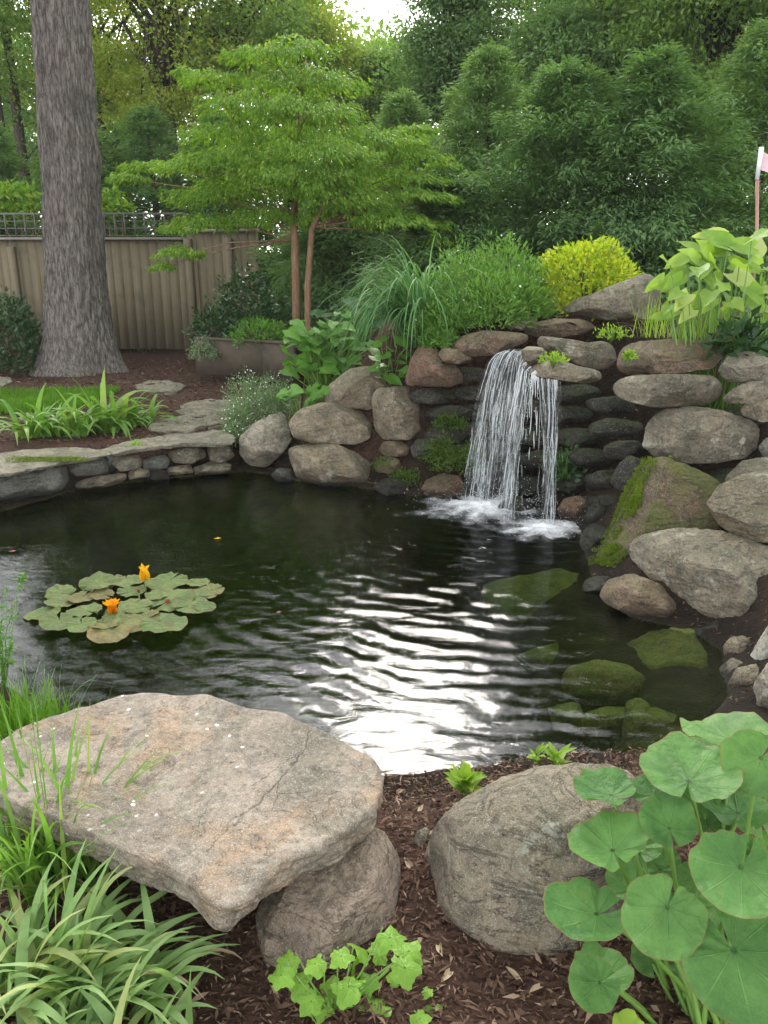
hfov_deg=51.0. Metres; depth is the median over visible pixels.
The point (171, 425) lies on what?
stepping stone
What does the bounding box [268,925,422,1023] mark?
lobed leaf plant
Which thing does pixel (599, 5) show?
woodland tree
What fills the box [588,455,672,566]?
moss cushion
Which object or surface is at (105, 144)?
evergreen tree
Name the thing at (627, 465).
boulder
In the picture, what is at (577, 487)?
cave stone
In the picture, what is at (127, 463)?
wall stone
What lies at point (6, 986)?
daylily
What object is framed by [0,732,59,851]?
grass clump
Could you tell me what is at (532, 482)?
cave stone
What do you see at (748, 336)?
shrub
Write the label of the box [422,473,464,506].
wet stone
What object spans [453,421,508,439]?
cave stone
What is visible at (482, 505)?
foam
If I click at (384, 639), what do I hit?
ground
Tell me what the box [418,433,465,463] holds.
moss cushion
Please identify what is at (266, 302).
dark shrub
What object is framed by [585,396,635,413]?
cave stone
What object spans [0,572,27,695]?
weed
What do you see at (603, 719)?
submerged stone
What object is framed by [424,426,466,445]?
cave stone
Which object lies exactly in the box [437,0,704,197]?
woodland tree
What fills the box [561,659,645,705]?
submerged stone
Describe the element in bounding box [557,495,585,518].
wet stone
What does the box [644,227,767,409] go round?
pale hosta
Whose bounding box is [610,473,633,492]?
cave stone
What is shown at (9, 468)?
flagstone
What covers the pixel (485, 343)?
boulder
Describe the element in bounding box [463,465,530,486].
cave stone
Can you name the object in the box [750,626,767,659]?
boulder
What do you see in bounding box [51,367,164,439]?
strap leaf plant
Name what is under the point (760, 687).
boulder
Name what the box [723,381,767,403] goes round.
boulder
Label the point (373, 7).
sky
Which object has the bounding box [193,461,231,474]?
wall stone
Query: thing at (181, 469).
wall stone
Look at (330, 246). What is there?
evergreen tree
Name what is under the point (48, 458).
moss
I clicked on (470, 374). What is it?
cave stone
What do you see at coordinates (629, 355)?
weed tuft
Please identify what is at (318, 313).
broad leaf plant
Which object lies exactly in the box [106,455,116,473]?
wall stone
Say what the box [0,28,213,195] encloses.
woodland tree
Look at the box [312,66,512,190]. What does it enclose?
woodland tree
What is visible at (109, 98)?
woodland tree
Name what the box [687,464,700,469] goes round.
boulder
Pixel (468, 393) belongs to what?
cave stone
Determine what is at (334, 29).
woodland tree
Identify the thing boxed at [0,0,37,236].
woodland tree
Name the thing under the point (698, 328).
grass tuft
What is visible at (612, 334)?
weed tuft
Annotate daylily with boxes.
[0,839,204,1023]
[0,871,131,1023]
[0,883,241,1023]
[0,928,168,1023]
[65,942,216,1023]
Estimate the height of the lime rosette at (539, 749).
0.108 m
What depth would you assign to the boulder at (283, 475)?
7.33 m
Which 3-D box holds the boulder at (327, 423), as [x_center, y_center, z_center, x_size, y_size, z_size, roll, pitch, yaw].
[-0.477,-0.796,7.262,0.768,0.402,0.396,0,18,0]
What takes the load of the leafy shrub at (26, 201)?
on the ground at (384, 639)
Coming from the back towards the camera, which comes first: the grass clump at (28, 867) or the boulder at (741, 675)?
the boulder at (741, 675)
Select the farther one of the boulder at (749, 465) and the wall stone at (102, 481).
the wall stone at (102, 481)
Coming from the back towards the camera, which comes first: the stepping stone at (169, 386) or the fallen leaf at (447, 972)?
the stepping stone at (169, 386)
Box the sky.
[2,0,765,251]
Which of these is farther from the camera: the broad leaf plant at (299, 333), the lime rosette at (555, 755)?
the broad leaf plant at (299, 333)
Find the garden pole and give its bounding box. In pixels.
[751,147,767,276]
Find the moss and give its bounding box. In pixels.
[5,455,89,462]
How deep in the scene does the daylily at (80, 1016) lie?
1.91 m
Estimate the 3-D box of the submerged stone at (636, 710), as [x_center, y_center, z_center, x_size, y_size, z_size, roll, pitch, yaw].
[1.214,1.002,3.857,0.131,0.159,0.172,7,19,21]
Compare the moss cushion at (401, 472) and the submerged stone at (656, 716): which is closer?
the submerged stone at (656, 716)
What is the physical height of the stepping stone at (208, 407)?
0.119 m
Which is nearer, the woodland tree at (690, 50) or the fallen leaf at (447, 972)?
the fallen leaf at (447, 972)
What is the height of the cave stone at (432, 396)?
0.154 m
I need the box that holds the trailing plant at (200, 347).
[185,335,221,361]
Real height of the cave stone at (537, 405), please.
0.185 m
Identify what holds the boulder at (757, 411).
on the boulder at (694, 435)
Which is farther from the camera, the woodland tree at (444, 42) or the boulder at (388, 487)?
the woodland tree at (444, 42)
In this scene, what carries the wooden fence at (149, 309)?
on the ground at (384, 639)
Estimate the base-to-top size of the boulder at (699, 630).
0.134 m
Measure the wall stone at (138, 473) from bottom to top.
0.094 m
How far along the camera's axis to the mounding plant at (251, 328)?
10.60 m
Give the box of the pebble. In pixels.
[414,827,429,846]
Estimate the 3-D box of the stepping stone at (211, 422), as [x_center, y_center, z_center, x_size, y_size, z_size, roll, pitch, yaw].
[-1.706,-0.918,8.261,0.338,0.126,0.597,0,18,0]
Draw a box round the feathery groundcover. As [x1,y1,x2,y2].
[403,229,570,349]
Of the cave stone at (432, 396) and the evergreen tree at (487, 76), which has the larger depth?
the evergreen tree at (487, 76)
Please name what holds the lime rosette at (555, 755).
on the ground at (384, 639)
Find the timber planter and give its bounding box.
[193,329,314,380]
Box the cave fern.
[540,439,587,493]
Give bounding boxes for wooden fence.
[0,213,190,348]
[183,229,261,348]
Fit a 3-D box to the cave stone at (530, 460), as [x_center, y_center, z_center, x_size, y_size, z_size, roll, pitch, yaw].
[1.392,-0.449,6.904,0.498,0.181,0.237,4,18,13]
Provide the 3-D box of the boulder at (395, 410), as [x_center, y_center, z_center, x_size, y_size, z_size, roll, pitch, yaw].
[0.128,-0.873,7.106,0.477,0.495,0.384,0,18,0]
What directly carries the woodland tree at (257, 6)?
on the ground at (384, 639)
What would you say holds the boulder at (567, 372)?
on the ground at (384, 639)
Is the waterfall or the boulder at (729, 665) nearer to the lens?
the boulder at (729, 665)
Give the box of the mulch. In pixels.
[0,307,767,1023]
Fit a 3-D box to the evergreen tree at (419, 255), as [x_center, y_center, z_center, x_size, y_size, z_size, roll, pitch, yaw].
[0.855,-3.285,10.926,3.425,2.713,3.396,0,18,0]
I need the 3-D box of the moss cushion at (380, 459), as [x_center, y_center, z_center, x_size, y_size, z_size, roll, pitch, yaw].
[-0.003,-0.436,7.059,0.260,0.119,0.181,0,18,0]
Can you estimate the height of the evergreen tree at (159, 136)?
4.657 m
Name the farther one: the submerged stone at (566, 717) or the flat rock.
the submerged stone at (566, 717)
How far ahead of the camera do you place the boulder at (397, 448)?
7.06 m
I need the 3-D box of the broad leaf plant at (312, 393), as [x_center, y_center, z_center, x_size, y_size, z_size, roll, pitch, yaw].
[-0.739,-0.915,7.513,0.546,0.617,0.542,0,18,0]
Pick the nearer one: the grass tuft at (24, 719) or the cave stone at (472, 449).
the grass tuft at (24, 719)
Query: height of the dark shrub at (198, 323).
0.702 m
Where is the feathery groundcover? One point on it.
(517, 288)
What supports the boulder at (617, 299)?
on the ground at (384, 639)
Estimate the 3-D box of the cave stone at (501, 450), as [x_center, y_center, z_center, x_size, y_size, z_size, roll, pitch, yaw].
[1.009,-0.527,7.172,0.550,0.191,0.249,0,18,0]
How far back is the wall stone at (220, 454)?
7.43 m
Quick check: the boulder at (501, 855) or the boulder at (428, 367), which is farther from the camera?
the boulder at (428, 367)
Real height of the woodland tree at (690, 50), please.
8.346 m
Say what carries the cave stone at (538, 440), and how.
on the cave stone at (530, 460)
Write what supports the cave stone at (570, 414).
on the ground at (384, 639)
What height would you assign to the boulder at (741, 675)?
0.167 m
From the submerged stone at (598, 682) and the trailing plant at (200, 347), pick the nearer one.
the submerged stone at (598, 682)
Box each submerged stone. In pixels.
[481,568,578,629]
[519,642,558,668]
[548,702,583,731]
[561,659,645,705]
[579,706,624,733]
[622,698,650,737]
[627,627,707,668]
[644,707,676,726]
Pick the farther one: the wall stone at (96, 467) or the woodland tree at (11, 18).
the woodland tree at (11, 18)
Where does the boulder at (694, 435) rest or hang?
on the boulder at (694, 466)
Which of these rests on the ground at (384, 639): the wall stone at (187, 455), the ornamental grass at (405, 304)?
the ornamental grass at (405, 304)
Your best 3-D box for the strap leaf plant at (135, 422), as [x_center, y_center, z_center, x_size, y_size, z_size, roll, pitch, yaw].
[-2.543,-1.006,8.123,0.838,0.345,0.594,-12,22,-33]
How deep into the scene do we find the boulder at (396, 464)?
7.07 m
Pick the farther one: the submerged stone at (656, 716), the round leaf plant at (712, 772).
the submerged stone at (656, 716)
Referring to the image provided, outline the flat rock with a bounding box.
[0,693,383,931]
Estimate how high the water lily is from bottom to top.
0.315 m
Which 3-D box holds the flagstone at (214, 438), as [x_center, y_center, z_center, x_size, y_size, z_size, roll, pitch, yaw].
[-1.938,-0.614,7.246,1.228,0.052,0.634,-10,20,-27]
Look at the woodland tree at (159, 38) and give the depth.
18.33 m
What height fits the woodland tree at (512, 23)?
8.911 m
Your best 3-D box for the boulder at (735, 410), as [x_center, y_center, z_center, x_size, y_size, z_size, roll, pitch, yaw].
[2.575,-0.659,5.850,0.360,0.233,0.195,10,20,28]
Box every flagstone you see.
[0,447,110,477]
[100,429,236,455]
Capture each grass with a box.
[0,384,120,414]
[309,233,519,360]
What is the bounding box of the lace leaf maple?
[104,28,466,382]
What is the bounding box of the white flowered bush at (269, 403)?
[217,366,302,444]
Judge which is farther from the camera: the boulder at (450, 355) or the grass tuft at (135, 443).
the grass tuft at (135, 443)
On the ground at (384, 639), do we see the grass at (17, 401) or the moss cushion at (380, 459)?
the grass at (17, 401)
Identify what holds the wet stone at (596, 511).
in the pond water
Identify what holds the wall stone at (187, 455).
on the wall stone at (181, 469)
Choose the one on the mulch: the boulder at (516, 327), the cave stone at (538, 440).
the boulder at (516, 327)
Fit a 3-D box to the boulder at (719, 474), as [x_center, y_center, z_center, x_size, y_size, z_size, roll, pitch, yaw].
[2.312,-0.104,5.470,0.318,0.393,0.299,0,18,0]
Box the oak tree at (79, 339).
[29,0,129,376]
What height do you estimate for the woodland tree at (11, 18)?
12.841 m
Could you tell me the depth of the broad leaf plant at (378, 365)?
7.14 m
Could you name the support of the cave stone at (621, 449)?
on the ground at (384, 639)
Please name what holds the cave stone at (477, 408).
on the cave stone at (472, 430)
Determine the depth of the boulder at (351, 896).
2.15 m
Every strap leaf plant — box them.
[0,383,80,445]
[14,387,131,437]
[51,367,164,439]
[106,394,179,427]
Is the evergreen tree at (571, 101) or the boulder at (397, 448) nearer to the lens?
the boulder at (397, 448)
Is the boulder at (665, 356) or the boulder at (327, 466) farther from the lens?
the boulder at (327, 466)
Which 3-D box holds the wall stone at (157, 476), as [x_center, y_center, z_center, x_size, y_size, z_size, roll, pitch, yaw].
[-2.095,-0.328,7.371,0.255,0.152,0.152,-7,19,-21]
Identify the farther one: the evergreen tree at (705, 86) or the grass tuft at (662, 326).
the evergreen tree at (705, 86)
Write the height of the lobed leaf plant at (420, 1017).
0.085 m
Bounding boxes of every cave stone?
[409,388,455,403]
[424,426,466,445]
[425,405,474,423]
[440,443,476,461]
[450,385,507,400]
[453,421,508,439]
[457,367,489,382]
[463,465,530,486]
[464,402,511,419]
[474,442,526,461]
[500,378,553,394]
[500,399,553,418]
[506,425,558,445]
[507,475,549,495]
[517,449,564,468]
[533,405,593,422]
[539,490,565,503]
[544,384,600,402]
[547,471,587,493]
[555,428,602,445]
[561,448,617,465]
[581,495,596,510]
[584,469,614,489]
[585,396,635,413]
[585,494,616,507]
[588,418,642,437]
[603,440,647,459]
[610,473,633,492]
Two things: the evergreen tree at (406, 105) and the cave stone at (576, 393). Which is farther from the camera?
the evergreen tree at (406, 105)
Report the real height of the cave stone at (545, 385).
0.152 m
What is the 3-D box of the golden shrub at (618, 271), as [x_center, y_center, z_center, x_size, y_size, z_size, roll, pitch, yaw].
[1.845,-2.129,7.270,1.187,0.723,1.117,0,18,0]
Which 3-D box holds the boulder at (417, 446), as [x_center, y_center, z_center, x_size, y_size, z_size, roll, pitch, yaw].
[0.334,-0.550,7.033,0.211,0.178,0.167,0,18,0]
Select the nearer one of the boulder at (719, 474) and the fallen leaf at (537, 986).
the fallen leaf at (537, 986)
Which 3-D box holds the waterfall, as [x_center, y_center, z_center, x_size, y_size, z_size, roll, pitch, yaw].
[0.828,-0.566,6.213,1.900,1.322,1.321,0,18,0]
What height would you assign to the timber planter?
0.482 m
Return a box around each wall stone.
[0,465,68,501]
[69,456,108,476]
[75,473,126,489]
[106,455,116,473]
[112,455,141,471]
[128,468,149,479]
[143,454,169,468]
[143,469,169,483]
[167,464,192,474]
[168,447,205,463]
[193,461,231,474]
[207,446,233,462]
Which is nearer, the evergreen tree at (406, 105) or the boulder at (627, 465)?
the boulder at (627, 465)
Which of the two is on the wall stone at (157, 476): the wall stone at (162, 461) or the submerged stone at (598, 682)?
the wall stone at (162, 461)
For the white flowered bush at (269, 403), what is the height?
0.679 m
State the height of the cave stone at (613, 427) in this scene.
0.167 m
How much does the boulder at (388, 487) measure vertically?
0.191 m
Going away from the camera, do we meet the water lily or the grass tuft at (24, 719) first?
the grass tuft at (24, 719)
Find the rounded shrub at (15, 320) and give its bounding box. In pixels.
[0,284,42,378]
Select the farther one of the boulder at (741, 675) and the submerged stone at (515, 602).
the submerged stone at (515, 602)
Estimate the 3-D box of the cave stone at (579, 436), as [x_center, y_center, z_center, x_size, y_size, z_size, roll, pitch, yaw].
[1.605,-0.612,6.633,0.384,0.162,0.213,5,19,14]
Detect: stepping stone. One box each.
[0,376,12,387]
[136,380,186,394]
[148,414,207,434]
[175,399,241,416]
[203,413,234,429]
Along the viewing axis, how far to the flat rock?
2.30 m
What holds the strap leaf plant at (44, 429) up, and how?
on the ground at (384, 639)
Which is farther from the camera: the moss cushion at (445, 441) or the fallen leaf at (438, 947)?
the moss cushion at (445, 441)
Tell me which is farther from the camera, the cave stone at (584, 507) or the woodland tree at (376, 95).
the woodland tree at (376, 95)
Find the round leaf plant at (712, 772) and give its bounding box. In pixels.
[543,711,767,1023]
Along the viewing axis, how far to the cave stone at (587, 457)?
6.43 m
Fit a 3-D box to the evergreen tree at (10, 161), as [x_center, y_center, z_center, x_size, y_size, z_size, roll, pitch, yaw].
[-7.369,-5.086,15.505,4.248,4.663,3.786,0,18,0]
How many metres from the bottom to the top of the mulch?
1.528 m
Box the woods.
[0,0,765,272]
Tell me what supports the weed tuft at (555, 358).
on the boulder at (567, 372)
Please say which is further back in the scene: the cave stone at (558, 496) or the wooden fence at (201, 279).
the wooden fence at (201, 279)
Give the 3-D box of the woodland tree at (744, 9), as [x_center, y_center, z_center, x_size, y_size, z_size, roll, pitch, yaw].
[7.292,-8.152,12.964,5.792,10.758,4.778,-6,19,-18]
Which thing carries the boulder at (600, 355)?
on the ground at (384, 639)
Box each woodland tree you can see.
[0,0,33,236]
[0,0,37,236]
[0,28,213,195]
[2,0,188,179]
[15,0,283,227]
[120,0,328,228]
[222,0,376,264]
[309,36,439,180]
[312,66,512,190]
[359,0,525,173]
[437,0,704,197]
[479,0,588,227]
[493,0,705,91]
[563,0,767,111]
[599,0,756,178]
[673,0,767,153]
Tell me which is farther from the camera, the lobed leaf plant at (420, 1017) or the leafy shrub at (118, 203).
the leafy shrub at (118, 203)
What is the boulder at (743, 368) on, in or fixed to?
on the boulder at (750, 392)
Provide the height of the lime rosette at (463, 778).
0.145 m
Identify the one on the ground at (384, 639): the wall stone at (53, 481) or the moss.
the wall stone at (53, 481)
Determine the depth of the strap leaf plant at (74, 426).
7.65 m
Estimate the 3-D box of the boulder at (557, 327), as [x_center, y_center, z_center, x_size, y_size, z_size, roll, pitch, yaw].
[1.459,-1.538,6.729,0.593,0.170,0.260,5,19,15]
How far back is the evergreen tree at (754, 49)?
10.61 m
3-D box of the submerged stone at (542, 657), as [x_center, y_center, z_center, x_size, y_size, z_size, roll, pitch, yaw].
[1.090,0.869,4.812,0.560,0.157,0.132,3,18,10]
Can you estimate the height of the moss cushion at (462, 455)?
0.296 m
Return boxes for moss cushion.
[369,455,394,470]
[387,467,421,487]
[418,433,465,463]
[426,438,495,474]
[427,411,470,432]
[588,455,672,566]
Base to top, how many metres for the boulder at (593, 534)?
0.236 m
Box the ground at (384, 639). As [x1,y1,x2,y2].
[0,273,767,1023]
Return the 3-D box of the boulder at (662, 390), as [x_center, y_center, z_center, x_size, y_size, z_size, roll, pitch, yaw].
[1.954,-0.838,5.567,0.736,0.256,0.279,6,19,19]
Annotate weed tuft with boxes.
[538,351,569,368]
[593,322,633,343]
[622,349,637,365]
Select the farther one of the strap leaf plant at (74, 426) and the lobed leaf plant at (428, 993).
the strap leaf plant at (74, 426)
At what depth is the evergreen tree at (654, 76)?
9.71 m
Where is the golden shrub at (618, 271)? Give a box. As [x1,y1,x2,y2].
[525,234,644,320]
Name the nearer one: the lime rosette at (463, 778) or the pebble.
the pebble
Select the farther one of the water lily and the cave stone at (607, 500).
the cave stone at (607, 500)
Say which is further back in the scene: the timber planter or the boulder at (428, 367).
the timber planter
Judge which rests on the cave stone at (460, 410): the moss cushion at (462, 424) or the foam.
the moss cushion at (462, 424)
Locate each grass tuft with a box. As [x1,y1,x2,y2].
[0,656,111,740]
[126,438,141,445]
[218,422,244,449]
[600,287,698,339]
[660,305,725,338]
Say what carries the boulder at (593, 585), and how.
in the pond water
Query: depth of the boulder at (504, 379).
6.77 m
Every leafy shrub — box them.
[0,178,41,348]
[101,185,136,349]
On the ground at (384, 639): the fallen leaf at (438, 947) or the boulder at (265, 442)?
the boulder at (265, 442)
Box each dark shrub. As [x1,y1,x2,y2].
[181,295,235,344]
[204,256,291,339]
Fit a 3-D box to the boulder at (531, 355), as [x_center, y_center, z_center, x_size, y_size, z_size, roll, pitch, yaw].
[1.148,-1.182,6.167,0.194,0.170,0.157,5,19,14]
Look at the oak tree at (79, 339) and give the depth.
10.96 m
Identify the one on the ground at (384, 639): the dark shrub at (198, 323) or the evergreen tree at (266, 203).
the evergreen tree at (266, 203)
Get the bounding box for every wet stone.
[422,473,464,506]
[493,496,532,524]
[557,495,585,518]
[584,500,606,524]
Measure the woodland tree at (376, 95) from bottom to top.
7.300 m
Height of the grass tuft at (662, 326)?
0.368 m
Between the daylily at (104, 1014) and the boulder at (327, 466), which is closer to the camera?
the daylily at (104, 1014)
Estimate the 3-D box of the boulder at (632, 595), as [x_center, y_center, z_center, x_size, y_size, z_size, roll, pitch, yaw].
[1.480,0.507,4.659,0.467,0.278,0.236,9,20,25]
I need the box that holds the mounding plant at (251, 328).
[217,316,296,348]
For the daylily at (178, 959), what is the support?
on the mulch
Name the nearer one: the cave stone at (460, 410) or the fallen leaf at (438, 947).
the fallen leaf at (438, 947)
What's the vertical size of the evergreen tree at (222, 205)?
4.689 m
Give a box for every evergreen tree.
[0,121,41,236]
[37,122,152,349]
[101,101,214,352]
[169,108,291,325]
[233,179,411,365]
[244,119,335,325]
[326,163,541,349]
[338,85,456,301]
[386,34,555,264]
[418,45,697,303]
[501,35,767,304]
[628,74,767,297]
[635,13,767,299]
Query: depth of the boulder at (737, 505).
4.67 m
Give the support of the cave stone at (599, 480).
on the ground at (384, 639)
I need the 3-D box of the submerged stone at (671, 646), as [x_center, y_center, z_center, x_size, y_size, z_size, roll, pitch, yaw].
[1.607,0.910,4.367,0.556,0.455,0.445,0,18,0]
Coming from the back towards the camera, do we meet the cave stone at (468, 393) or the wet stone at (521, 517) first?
the cave stone at (468, 393)
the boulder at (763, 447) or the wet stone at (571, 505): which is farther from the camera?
the wet stone at (571, 505)
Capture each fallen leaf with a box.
[404,857,412,867]
[436,942,442,956]
[441,968,452,981]
[506,967,520,980]
[529,983,541,992]
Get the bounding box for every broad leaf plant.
[276,382,329,440]
[279,310,373,406]
[308,296,384,372]
[367,334,414,386]
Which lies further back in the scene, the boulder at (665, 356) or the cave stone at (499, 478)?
the cave stone at (499, 478)
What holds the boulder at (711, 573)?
on the ground at (384, 639)
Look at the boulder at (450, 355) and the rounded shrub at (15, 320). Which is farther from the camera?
the rounded shrub at (15, 320)
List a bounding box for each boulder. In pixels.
[239,412,291,466]
[255,827,400,970]
[271,468,294,483]
[279,441,296,462]
[288,443,370,488]
[289,402,372,444]
[323,366,386,409]
[372,386,420,439]
[373,478,410,497]
[375,456,400,473]
[379,440,408,456]
[405,345,462,387]
[410,438,433,458]
[424,762,642,957]
[438,347,472,363]
[454,330,527,356]
[491,348,524,388]
[505,316,536,330]
[521,346,545,367]
[524,318,594,337]
[530,360,601,383]
[537,336,616,369]
[565,274,660,320]
[579,523,607,550]
[582,576,611,594]
[595,457,721,561]
[600,573,675,617]
[613,373,723,407]
[614,455,641,479]
[617,339,724,374]
[628,527,767,617]
[642,406,759,463]
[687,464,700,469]
[694,621,718,636]
[706,470,767,542]
[709,467,733,483]
[718,351,767,383]
[719,658,742,675]
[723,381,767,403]
[723,406,762,425]
[723,635,750,655]
[725,456,767,481]
[728,664,759,685]
[740,399,767,421]
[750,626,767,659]
[753,663,767,707]
[758,438,767,456]
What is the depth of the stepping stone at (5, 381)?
10.54 m
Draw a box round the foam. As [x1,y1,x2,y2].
[445,497,576,537]
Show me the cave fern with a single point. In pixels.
(562, 469)
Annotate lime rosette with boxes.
[443,759,486,794]
[526,743,548,764]
[543,742,576,764]
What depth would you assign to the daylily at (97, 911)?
1.99 m
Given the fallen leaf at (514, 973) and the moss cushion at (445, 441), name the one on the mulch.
the fallen leaf at (514, 973)
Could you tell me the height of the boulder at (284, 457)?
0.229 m
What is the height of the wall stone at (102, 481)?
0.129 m
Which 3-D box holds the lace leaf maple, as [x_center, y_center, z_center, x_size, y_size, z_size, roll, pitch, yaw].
[-1.269,-3.705,10.476,4.706,4.167,2.917,0,18,0]
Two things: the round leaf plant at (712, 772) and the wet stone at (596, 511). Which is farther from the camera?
the wet stone at (596, 511)
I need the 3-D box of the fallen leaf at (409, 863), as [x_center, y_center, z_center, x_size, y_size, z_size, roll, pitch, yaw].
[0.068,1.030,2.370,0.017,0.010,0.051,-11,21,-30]
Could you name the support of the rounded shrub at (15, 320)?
on the ground at (384, 639)
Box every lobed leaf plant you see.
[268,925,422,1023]
[410,1004,442,1023]
[421,986,432,999]
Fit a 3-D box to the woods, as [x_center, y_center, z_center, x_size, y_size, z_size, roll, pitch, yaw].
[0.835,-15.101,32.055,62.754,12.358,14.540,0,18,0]
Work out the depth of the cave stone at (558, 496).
6.66 m
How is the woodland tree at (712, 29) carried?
on the ground at (384, 639)
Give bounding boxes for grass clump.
[0,697,184,950]
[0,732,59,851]
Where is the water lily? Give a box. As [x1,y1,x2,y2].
[23,563,224,642]
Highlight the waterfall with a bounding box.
[404,349,585,538]

